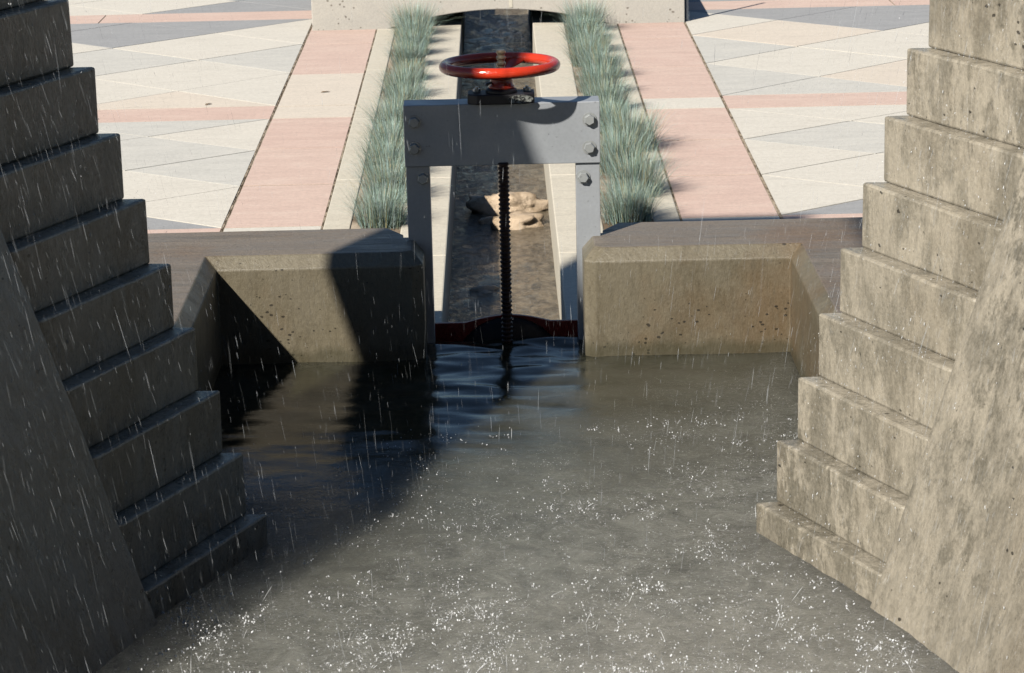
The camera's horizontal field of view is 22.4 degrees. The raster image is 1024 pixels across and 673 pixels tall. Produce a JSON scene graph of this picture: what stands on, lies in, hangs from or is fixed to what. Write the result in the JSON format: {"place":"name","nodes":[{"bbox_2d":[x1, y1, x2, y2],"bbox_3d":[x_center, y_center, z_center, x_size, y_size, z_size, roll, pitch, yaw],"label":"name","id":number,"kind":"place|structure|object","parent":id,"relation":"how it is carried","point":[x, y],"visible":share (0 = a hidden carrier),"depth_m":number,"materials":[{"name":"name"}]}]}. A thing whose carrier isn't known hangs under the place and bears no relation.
{"place":"outdoors","nodes":[
{"label":"outdoors","id":0,"kind":"place"},
{"bbox_2d":[99,0,893,232],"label":"ground","id":1,"kind":"structure","parent":0,"point":[354,225],"depth_m":16.63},
{"bbox_2d":[0,0,267,672],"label":"stepped pier","id":2,"kind":"structure","parent":1,"relation":"on","point":[74,518],"depth_m":8.71,"materials":[{"name":"concrete"}]},
{"bbox_2d":[148,228,426,390],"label":"pool wall","id":3,"kind":"structure","parent":1,"relation":"on","point":[296,296],"depth_m":11.73,"materials":[{"name":"concrete"}]},
{"bbox_2d":[342,131,405,179],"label":"fescue tuft","id":4,"kind":"object","parent":1,"relation":"on","point":[392,152],"visible":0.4,"depth_m":16.04,"materials":[{"name":"green plant"}]},
{"bbox_2d":[347,113,404,156],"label":"fescue tuft","id":5,"kind":"object","parent":1,"relation":"on","point":[384,133],"visible":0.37,"depth_m":16.71,"materials":[{"name":"green plant"}]},
{"bbox_2d":[321,148,447,203],"bbox_3d":[-0.672,-0.937,15.389,0.763,0.314,0.770,7,17,27],"label":"fescue tuft","id":6,"kind":"object","parent":1,"relation":"on","point":[391,178],"visible":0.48,"depth_m":15.35,"materials":[{"name":"green plant"}]},
{"bbox_2d":[334,180,436,229],"bbox_3d":[-0.728,-0.749,14.771,0.676,0.282,0.730,-1,15,0],"label":"fescue tuft","id":7,"kind":"object","parent":1,"relation":"on","point":[378,213],"visible":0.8,"depth_m":14.72,"materials":[{"name":"green plant"}]},
{"bbox_2d":[347,93,427,133],"bbox_3d":[-0.784,-1.483,17.416,0.710,0.292,0.757,-1,15,0],"label":"fescue tuft","id":8,"kind":"object","parent":1,"relation":"on","point":[396,112],"visible":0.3,"depth_m":17.39,"materials":[{"name":"green plant"}]},
{"bbox_2d":[323,12,465,321],"bbox_3d":[-0.833,-3.831,27.525,0.715,0.623,31.580,-1,15,0],"label":"channel coping","id":9,"kind":"object","parent":1,"relation":"on","point":[442,195],"visible":0.23,"depth_m":16.69,"materials":[{"name":"beige concrete"}]},
{"bbox_2d":[362,76,443,114],"bbox_3d":[-0.738,-1.669,18.107,0.700,0.283,0.686,-1,15,0],"label":"fescue tuft","id":10,"kind":"object","parent":1,"relation":"on","point":[413,94],"visible":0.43,"depth_m":18.10,"materials":[{"name":"green plant"}]},
{"bbox_2d":[377,38,434,67],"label":"fescue tuft","id":11,"kind":"object","parent":1,"relation":"on","point":[408,51],"visible":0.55,"depth_m":20.04,"materials":[{"name":"green plant"}]},
{"bbox_2d":[370,61,442,99],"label":"fescue tuft","id":12,"kind":"object","parent":1,"relation":"on","point":[407,79],"visible":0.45,"depth_m":18.75,"materials":[{"name":"green plant"}]},
{"bbox_2d":[386,56,432,81],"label":"fescue tuft","id":13,"kind":"object","parent":1,"relation":"on","point":[412,67],"visible":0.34,"depth_m":19.45,"materials":[{"name":"green plant"}]},
{"bbox_2d":[379,25,444,55],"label":"fescue tuft","id":14,"kind":"object","parent":1,"relation":"on","point":[411,39],"visible":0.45,"depth_m":20.59,"materials":[{"name":"green plant"}]},
{"bbox_2d":[378,0,447,34],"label":"fescue tuft","id":15,"kind":"object","parent":1,"relation":"on","point":[402,13],"visible":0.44,"depth_m":21.59,"materials":[{"name":"green plant"}]},
{"bbox_2d":[377,13,449,43],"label":"fescue tuft","id":16,"kind":"object","parent":1,"relation":"on","point":[409,27],"visible":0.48,"depth_m":21.12,"materials":[{"name":"green plant"}]},
{"bbox_2d":[542,11,614,42],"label":"fescue tuft","id":17,"kind":"object","parent":1,"relation":"on","point":[578,24],"visible":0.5,"depth_m":21.11,"materials":[{"name":"green plant"}]},
{"bbox_2d":[548,0,620,32],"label":"fescue tuft","id":18,"kind":"object","parent":1,"relation":"on","point":[581,12],"visible":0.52,"depth_m":21.57,"materials":[{"name":"green plant"}]},
{"bbox_2d":[565,23,622,52],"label":"fescue tuft","id":19,"kind":"object","parent":1,"relation":"on","point":[592,34],"visible":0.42,"depth_m":20.55,"materials":[{"name":"green plant"}]},
{"bbox_2d":[558,33,631,67],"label":"fescue tuft","id":20,"kind":"object","parent":1,"relation":"on","point":[574,45],"visible":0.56,"depth_m":19.95,"materials":[{"name":"green plant"}]},
{"bbox_2d":[560,57,638,95],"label":"fescue tuft","id":21,"kind":"object","parent":1,"relation":"on","point":[602,74],"visible":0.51,"depth_m":18.71,"materials":[{"name":"green plant"}]},
{"bbox_2d":[560,43,640,77],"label":"fescue tuft","id":22,"kind":"object","parent":1,"relation":"on","point":[597,57],"visible":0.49,"depth_m":19.38,"materials":[{"name":"green plant"}]},
{"bbox_2d":[528,10,679,319],"bbox_3d":[0.491,-3.861,27.529,0.715,0.623,31.580,-1,15,0],"label":"channel coping","id":23,"kind":"object","parent":1,"relation":"on","point":[560,182],"visible":0.21,"depth_m":16.03,"materials":[{"name":"beige concrete"}]},
{"bbox_2d":[571,76,645,110],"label":"fescue tuft","id":24,"kind":"object","parent":1,"relation":"on","point":[618,93],"visible":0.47,"depth_m":18.04,"materials":[{"name":"green plant"}]},
{"bbox_2d":[587,93,646,133],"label":"fescue tuft","id":25,"kind":"object","parent":1,"relation":"on","point":[608,108],"visible":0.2,"depth_m":17.34,"materials":[{"name":"green plant"}]},
{"bbox_2d":[600,120,671,175],"bbox_3d":[0.644,-1.162,16.077,0.802,0.325,0.829,-1,15,0],"label":"fescue tuft","id":26,"kind":"object","parent":1,"relation":"on","point":[629,147],"visible":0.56,"depth_m":16.04,"materials":[{"name":"green plant"}]},
{"bbox_2d":[600,174,684,226],"bbox_3d":[0.673,-0.765,14.715,0.738,0.283,0.658,-1,15,0],"label":"fescue tuft","id":27,"kind":"object","parent":1,"relation":"on","point":[632,208],"visible":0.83,"depth_m":14.68,"materials":[{"name":"green plant"}]},
{"bbox_2d":[600,99,684,153],"bbox_3d":[0.749,-1.347,16.699,0.811,0.347,0.894,-1,15,0],"label":"fescue tuft","id":28,"kind":"object","parent":1,"relation":"on","point":[639,122],"visible":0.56,"depth_m":16.68,"materials":[{"name":"green plant"}]},
{"bbox_2d":[600,145,694,198],"bbox_3d":[0.720,-0.976,15.402,0.761,0.324,0.800,-1,15,0],"label":"fescue tuft","id":29,"kind":"object","parent":1,"relation":"on","point":[637,172],"visible":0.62,"depth_m":15.36,"materials":[{"name":"green plant"}]},
{"bbox_2d":[582,217,862,376],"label":"pool wall","id":30,"kind":"structure","parent":1,"relation":"on","point":[716,287],"depth_m":11.74,"materials":[{"name":"concrete"}]},
{"bbox_2d":[403,49,600,343],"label":"sluice gate","id":31,"kind":"structure","parent":30,"relation":"attached to","point":[502,121],"depth_m":11.82,"materials":[{"name":"metal"}]},
{"bbox_2d":[756,0,1023,672],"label":"stepped pier","id":32,"kind":"structure","parent":1,"relation":"on","point":[964,477],"depth_m":8.68,"materials":[{"name":"concrete"}]},
{"bbox_2d":[68,0,930,232],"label":"plaza paving","id":33,"kind":"structure","parent":0,"point":[814,93],"depth_m":18.61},
{"bbox_2d":[311,0,688,30],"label":"footbridge","id":34,"kind":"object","parent":33,"relation":"on","point":[345,14],"visible":0.79,"depth_m":21.96,"materials":[{"name":"concrete"}]},
{"bbox_2d":[220,22,782,231],"bbox_3d":[-0.097,-1.777,18.901,3.216,0.019,13.886,-1,15,0],"label":"paving joint","id":35,"kind":"object","parent":33,"relation":"on","point":[326,212],"visible":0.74,"depth_m":17.41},
{"bbox_2d":[448,9,559,321],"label":"channel water","id":36,"kind":"structure","parent":0,"point":[476,255],"depth_m":16.01,"materials":[{"name":"grey liquid"}]},
{"bbox_2d":[469,285,498,293],"bbox_3d":[-0.170,-0.198,14.765,0.363,0.182,0.258,-1,15,0],"label":"creek stone","id":37,"kind":"object","parent":36,"relation":"in","point":[482,288],"visible":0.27,"depth_m":14.75,"materials":[{"name":"grey stone"}]},
{"bbox_2d":[478,216,496,224],"bbox_3d":[-0.132,-0.700,16.415,0.270,0.137,0.206,-1,15,0],"label":"creek stone","id":38,"kind":"object","parent":36,"relation":"in","point":[486,220],"visible":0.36,"depth_m":16.36,"materials":[{"name":"grey stone"}]},
{"bbox_2d":[466,192,547,214],"bbox_3d":[-0.005,-0.823,16.721,0.591,0.243,0.285,-1,15,0],"label":"creek stone","id":39,"kind":"object","parent":36,"relation":"in","point":[528,202],"visible":0.55,"depth_m":16.64,"materials":[{"name":"beige stone"}]},
{"bbox_2d":[490,210,543,229],"bbox_3d":[0.049,-0.686,16.288,0.297,0.188,0.328,10,19,35],"label":"creek stone","id":40,"kind":"object","parent":36,"relation":"in","point":[520,219],"visible":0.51,"depth_m":16.22,"materials":[{"name":"beige stone"}]},
{"bbox_2d":[7,3,1023,672],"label":"water splash","id":41,"kind":"object","parent":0,"point":[533,583],"visible":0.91,"depth_m":8.64,"materials":[{"name":"white"}]},
{"bbox_2d":[96,336,958,672],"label":"pool water","id":42,"kind":"structure","parent":0,"point":[318,444],"depth_m":9.59,"materials":[{"name":"grey liquid"}]}
]}

